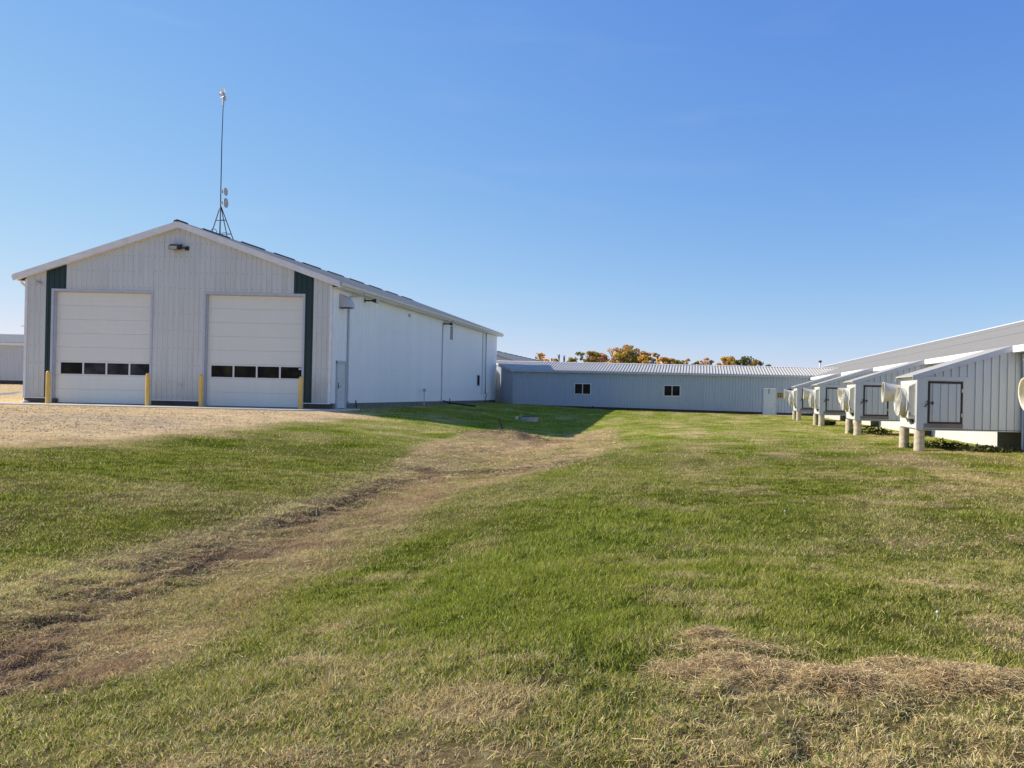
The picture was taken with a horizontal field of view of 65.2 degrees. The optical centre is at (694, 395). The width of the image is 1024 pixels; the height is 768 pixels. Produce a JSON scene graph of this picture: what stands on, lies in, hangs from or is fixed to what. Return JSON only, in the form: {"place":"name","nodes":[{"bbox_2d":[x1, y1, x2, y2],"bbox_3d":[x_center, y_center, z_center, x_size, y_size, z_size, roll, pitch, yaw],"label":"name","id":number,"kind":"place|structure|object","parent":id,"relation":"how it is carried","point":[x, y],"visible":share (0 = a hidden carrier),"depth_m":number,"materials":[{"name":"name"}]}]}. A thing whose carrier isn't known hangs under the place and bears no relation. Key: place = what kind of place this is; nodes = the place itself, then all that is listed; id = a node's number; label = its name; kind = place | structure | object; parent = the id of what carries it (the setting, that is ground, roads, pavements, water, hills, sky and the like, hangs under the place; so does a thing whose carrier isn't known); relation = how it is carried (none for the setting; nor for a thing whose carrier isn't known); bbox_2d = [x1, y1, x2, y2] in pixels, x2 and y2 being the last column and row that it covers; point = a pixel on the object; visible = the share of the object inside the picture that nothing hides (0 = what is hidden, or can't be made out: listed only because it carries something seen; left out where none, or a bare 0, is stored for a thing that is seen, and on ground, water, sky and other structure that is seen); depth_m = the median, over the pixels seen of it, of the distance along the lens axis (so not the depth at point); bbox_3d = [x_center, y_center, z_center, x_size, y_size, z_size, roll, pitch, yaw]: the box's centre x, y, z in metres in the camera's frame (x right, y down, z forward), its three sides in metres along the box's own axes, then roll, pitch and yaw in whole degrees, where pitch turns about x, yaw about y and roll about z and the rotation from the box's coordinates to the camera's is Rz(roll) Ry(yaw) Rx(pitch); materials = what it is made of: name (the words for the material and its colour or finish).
{"place":"outdoors","nodes":[
{"label":"outdoors","id":0,"kind":"place"},
{"bbox_2d":[0,404,374,444],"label":"gravel","id":1,"kind":"structure","parent":0,"point":[283,413],"depth_m":23.32,"materials":[{"name":"beige gravel"}]},
{"bbox_2d":[0,384,1023,767],"bbox_3d":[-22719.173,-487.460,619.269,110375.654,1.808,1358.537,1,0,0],"label":"ground","id":2,"kind":"structure","parent":0,"point":[642,452],"depth_m":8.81,"materials":[{"name":"green plant"}]},
{"bbox_2d":[0,334,23,383],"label":"building","id":3,"kind":"structure","parent":2,"relation":"on","point":[11,356],"depth_m":60.00,"materials":[{"name":"white metal"}]},
{"bbox_2d":[0,402,359,410],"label":"concrete apron","id":4,"kind":"object","parent":2,"relation":"on","point":[203,407],"visible":0.33,"depth_m":32.63,"materials":[{"name":"grey concrete"}]},
{"bbox_2d":[45,371,50,402],"bbox_3d":[-28.231,-0.275,33.600,0.170,1.625,0.170,1,0,0],"label":"bollard","id":5,"kind":"object","parent":4,"relation":"on","point":[48,387],"visible":0.89,"depth_m":33.54,"materials":[{"name":"yellow metal"}]},
{"bbox_2d":[145,373,149,405],"bbox_3d":[-23.882,-0.181,33.600,0.170,1.625,0.170,1,0,0],"label":"bollard","id":6,"kind":"object","parent":4,"relation":"on","point":[147,392],"visible":0.89,"depth_m":33.53,"materials":[{"name":"yellow metal"}]},
{"bbox_2d":[198,374,203,406],"bbox_3d":[-21.552,-0.131,33.600,0.170,1.625,0.170,1,0,0],"label":"bollard","id":7,"kind":"object","parent":4,"relation":"on","point":[201,381],"visible":0.9,"depth_m":33.54,"materials":[{"name":"yellow metal"}]},
{"bbox_2d":[298,376,302,408],"bbox_3d":[-17.203,-0.037,33.600,0.170,1.625,0.170,1,0,0],"label":"bollard","id":8,"kind":"object","parent":4,"relation":"on","point":[300,398],"visible":0.9,"depth_m":33.54,"materials":[{"name":"yellow metal"}]},
{"bbox_2d":[0,219,503,408],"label":"metal shop building","id":9,"kind":"structure","parent":2,"relation":"on","point":[176,308],"depth_m":34.45,"materials":[{"name":"white metal"}]},
{"bbox_2d":[50,288,153,404],"bbox_3d":[-26.435,-2.149,34.389,4.530,5.160,0.242,1,0,0],"label":"overhead door","id":10,"kind":"structure","parent":9,"relation":"in","point":[101,345],"depth_m":34.45,"materials":[{"name":"paint"}]},
{"bbox_2d":[210,89,233,239],"bbox_3d":[-22.994,-11.207,37.525,1.142,7.388,0.940,1,0,41],"label":"antenna mast","id":11,"kind":"object","parent":9,"relation":"on","point":[222,93],"visible":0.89,"depth_m":37.39,"materials":[{"name":"metal"}]},
{"bbox_2d":[202,292,305,407],"bbox_3d":[-19.656,-2.003,34.389,4.530,5.160,0.242,1,0,0],"label":"overhead door","id":12,"kind":"structure","parent":9,"relation":"in","point":[253,348],"depth_m":34.45,"materials":[{"name":"paint"}]},
{"bbox_2d":[334,361,346,408],"bbox_3d":[-16.182,-0.498,35.260,0.142,2.180,0.960,1,0,0],"label":"service door","id":13,"kind":"structure","parent":9,"relation":"in","point":[341,366],"depth_m":35.25,"materials":[{"name":"metal"}]},
{"bbox_2d":[443,400,474,406],"bbox_3d":[-15.161,0.501,49.582,2.009,0.390,0.118,1,0,-19],"label":"drain pipe","id":14,"kind":"object","parent":9,"relation":"attached to","point":[458,403],"visible":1,"depth_m":49.54,"materials":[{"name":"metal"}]},
{"bbox_2d":[476,374,479,386],"bbox_3d":[-16.194,-1.148,57.600,0.042,0.920,0.800,1,0,0],"label":"window","id":15,"kind":"structure","parent":9,"relation":"in","point":[478,375],"depth_m":57.58,"materials":[{"name":"black glass"}]},
{"bbox_2d":[297,655,342,691],"bbox_3d":[-2.104,1.576,4.328,0.273,0.209,0.421,1,0,0],"label":"grass tuft","id":16,"kind":"object","parent":2,"relation":"on","point":[328,682],"visible":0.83,"depth_m":4.34,"materials":[{"name":"plant"}]},
{"bbox_2d":[378,624,400,638],"bbox_3d":[-2.085,1.608,5.322,0.163,0.149,0.142,1,0,0],"label":"grass tuft","id":17,"kind":"object","parent":2,"relation":"on","point":[387,631],"visible":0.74,"depth_m":5.29,"materials":[{"name":"plant"}]},
{"bbox_2d":[0,573,1023,767],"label":"hay windrow","id":18,"kind":"object","parent":2,"relation":"on","point":[762,668],"visible":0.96,"depth_m":4.32,"materials":[{"name":"plant"}]},
{"bbox_2d":[0,420,1023,767],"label":"straw","id":19,"kind":"object","parent":2,"relation":"on","point":[606,432],"visible":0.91,"depth_m":7.50,"materials":[{"name":"brown plant"}]},
{"bbox_2d":[497,351,539,360],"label":"distant barn","id":20,"kind":"structure","parent":2,"relation":"on","point":[502,356],"depth_m":93.42,"materials":[{"name":"metal"}]},
{"bbox_2d":[522,416,537,421],"bbox_3d":[-8.780,1.318,41.000,0.860,0.456,0.860,1,0,0],"label":"well ring","id":21,"kind":"object","parent":2,"relation":"on","point":[530,418],"visible":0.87,"depth_m":40.63,"materials":[{"name":"concrete"}]},
{"bbox_2d":[535,352,545,360],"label":"autumn tree","id":22,"kind":"object","parent":2,"relation":"on","point":[540,356],"visible":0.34,"depth_m":149.50,"materials":[{"name":"orange plant"}]},
{"bbox_2d":[565,357,575,361],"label":"autumn tree","id":23,"kind":"object","parent":2,"relation":"on","point":[570,359],"visible":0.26,"depth_m":146.22,"materials":[{"name":"green plant"}]},
{"bbox_2d":[574,352,584,361],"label":"autumn tree","id":24,"kind":"object","parent":2,"relation":"on","point":[581,355],"visible":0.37,"depth_m":150.13,"materials":[{"name":"green plant"}]},
{"bbox_2d":[583,351,599,362],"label":"autumn tree","id":25,"kind":"object","parent":2,"relation":"on","point":[593,354],"visible":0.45,"depth_m":149.32,"materials":[{"name":"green plant"}]},
{"bbox_2d":[596,353,608,362],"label":"autumn tree","id":26,"kind":"object","parent":2,"relation":"on","point":[604,358],"visible":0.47,"depth_m":150.97,"materials":[{"name":"orange plant"}]},
{"bbox_2d":[607,347,621,362],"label":"autumn tree","id":27,"kind":"object","parent":2,"relation":"on","point":[616,349],"visible":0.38,"depth_m":152.35,"materials":[{"name":"orange plant"}]},
{"bbox_2d":[604,352,626,362],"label":"autumn tree","id":28,"kind":"object","parent":2,"relation":"on","point":[614,360],"visible":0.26,"depth_m":147.58,"materials":[{"name":"orange plant"}]},
{"bbox_2d":[615,349,638,363],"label":"autumn tree","id":29,"kind":"object","parent":2,"relation":"on","point":[630,355],"visible":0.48,"depth_m":146.62,"materials":[{"name":"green plant"}]},
{"bbox_2d":[619,344,639,362],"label":"autumn tree","id":30,"kind":"object","parent":2,"relation":"on","point":[626,346],"visible":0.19,"depth_m":150.24,"materials":[{"name":"orange plant"}]},
{"bbox_2d":[637,354,653,363],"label":"autumn tree","id":31,"kind":"object","parent":2,"relation":"on","point":[644,359],"visible":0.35,"depth_m":145.59,"materials":[{"name":"orange plant"}]},
{"bbox_2d":[637,351,654,363],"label":"autumn tree","id":32,"kind":"object","parent":2,"relation":"on","point":[644,353],"visible":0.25,"depth_m":149.52,"materials":[{"name":"orange plant"}]},
{"bbox_2d":[652,353,659,363],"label":"autumn tree","id":33,"kind":"object","parent":2,"relation":"on","point":[654,355],"visible":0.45,"depth_m":149.67,"materials":[{"name":"orange plant"}]},
{"bbox_2d":[656,357,669,363],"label":"autumn tree","id":34,"kind":"object","parent":2,"relation":"on","point":[662,359],"visible":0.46,"depth_m":147.52,"materials":[{"name":"orange plant"}]},
{"bbox_2d":[495,360,836,415],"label":"link building","id":35,"kind":"structure","parent":2,"relation":"on","point":[728,389],"depth_m":60.50,"materials":[{"name":"white metal"}]},
{"bbox_2d":[574,383,590,394],"bbox_3d":[-8.801,-0.534,60.477,1.300,0.870,0.044,1,0,0],"label":"window","id":36,"kind":"structure","parent":35,"relation":"in","point":[579,388],"depth_m":60.48,"materials":[{"name":"black glass"}]},
{"bbox_2d":[664,385,680,396],"bbox_3d":[-1.772,-0.383,60.477,1.320,0.870,0.044,1,0,0],"label":"window","id":37,"kind":"structure","parent":35,"relation":"in","point":[669,390],"depth_m":60.48,"materials":[{"name":"black glass"}]},
{"bbox_2d":[762,388,776,414],"bbox_3d":[5.907,0.442,60.485,1.110,2.130,0.070,1,0,0],"label":"door","id":38,"kind":"structure","parent":35,"relation":"in","point":[769,395],"depth_m":60.48,"materials":[{"name":"metal"}]},
{"bbox_2d":[777,393,782,397],"bbox_3d":[6.727,-0.010,60.461,0.450,0.430,0.019,1,0,0],"label":"warning sign","id":39,"kind":"object","parent":35,"relation":"attached to","point":[779,395],"visible":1,"depth_m":60.45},
{"bbox_2d":[673,360,684,363],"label":"autumn tree","id":40,"kind":"object","parent":2,"relation":"on","point":[677,362],"visible":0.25,"depth_m":146.52,"materials":[{"name":"green plant"}]},
{"bbox_2d":[703,357,713,364],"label":"autumn tree","id":41,"kind":"object","parent":2,"relation":"on","point":[707,362],"visible":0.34,"depth_m":148.77,"materials":[{"name":"orange plant"}]},
{"bbox_2d":[720,356,737,365],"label":"autumn tree","id":42,"kind":"object","parent":2,"relation":"on","point":[723,359],"visible":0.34,"depth_m":149.36,"materials":[{"name":"orange plant"}]},
{"bbox_2d":[736,356,753,365],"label":"autumn tree","id":43,"kind":"object","parent":2,"relation":"on","point":[744,361],"visible":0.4,"depth_m":150.03,"materials":[{"name":"green plant"}]},
{"bbox_2d":[747,359,763,365],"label":"autumn tree","id":44,"kind":"object","parent":2,"relation":"on","point":[755,362],"visible":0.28,"depth_m":148.69,"materials":[{"name":"orange plant"}]},
{"bbox_2d":[824,419,836,425],"bbox_3d":[6.997,1.362,40.184,0.977,0.443,0.755,1,0,0],"label":"weed clump","id":45,"kind":"object","parent":2,"relation":"on","point":[827,422],"visible":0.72,"depth_m":40.03,"materials":[{"name":"green plant"}]},
{"bbox_2d":[848,424,891,434],"bbox_3d":[7.219,1.356,31.616,1.870,0.512,0.878,1,0,0],"label":"weed clump","id":46,"kind":"object","parent":2,"relation":"on","point":[873,431],"visible":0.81,"depth_m":31.50,"materials":[{"name":"green plant"}]},
{"bbox_2d":[764,320,1023,451],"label":"livestock barn","id":47,"kind":"structure","parent":2,"relation":"on","point":[967,387],"depth_m":23.43,"materials":[{"name":"white metal"}]},
{"bbox_2d":[906,437,968,447],"bbox_3d":[7.358,1.436,23.307,1.986,0.368,0.841,1,0,0],"label":"weed clump","id":48,"kind":"object","parent":2,"relation":"on","point":[946,444],"visible":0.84,"depth_m":23.16,"materials":[{"name":"green plant"}]},
{"bbox_2d":[957,443,1023,452],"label":"weed clump","id":49,"kind":"object","parent":2,"relation":"on","point":[989,448],"visible":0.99,"depth_m":21.80,"materials":[{"name":"green plant"}]},
{"bbox_2d":[0,0,1023,380],"label":"sky","id":50,"kind":"structure","parent":0,"point":[780,183],"materials":[{"name":"blue"}]}
]}

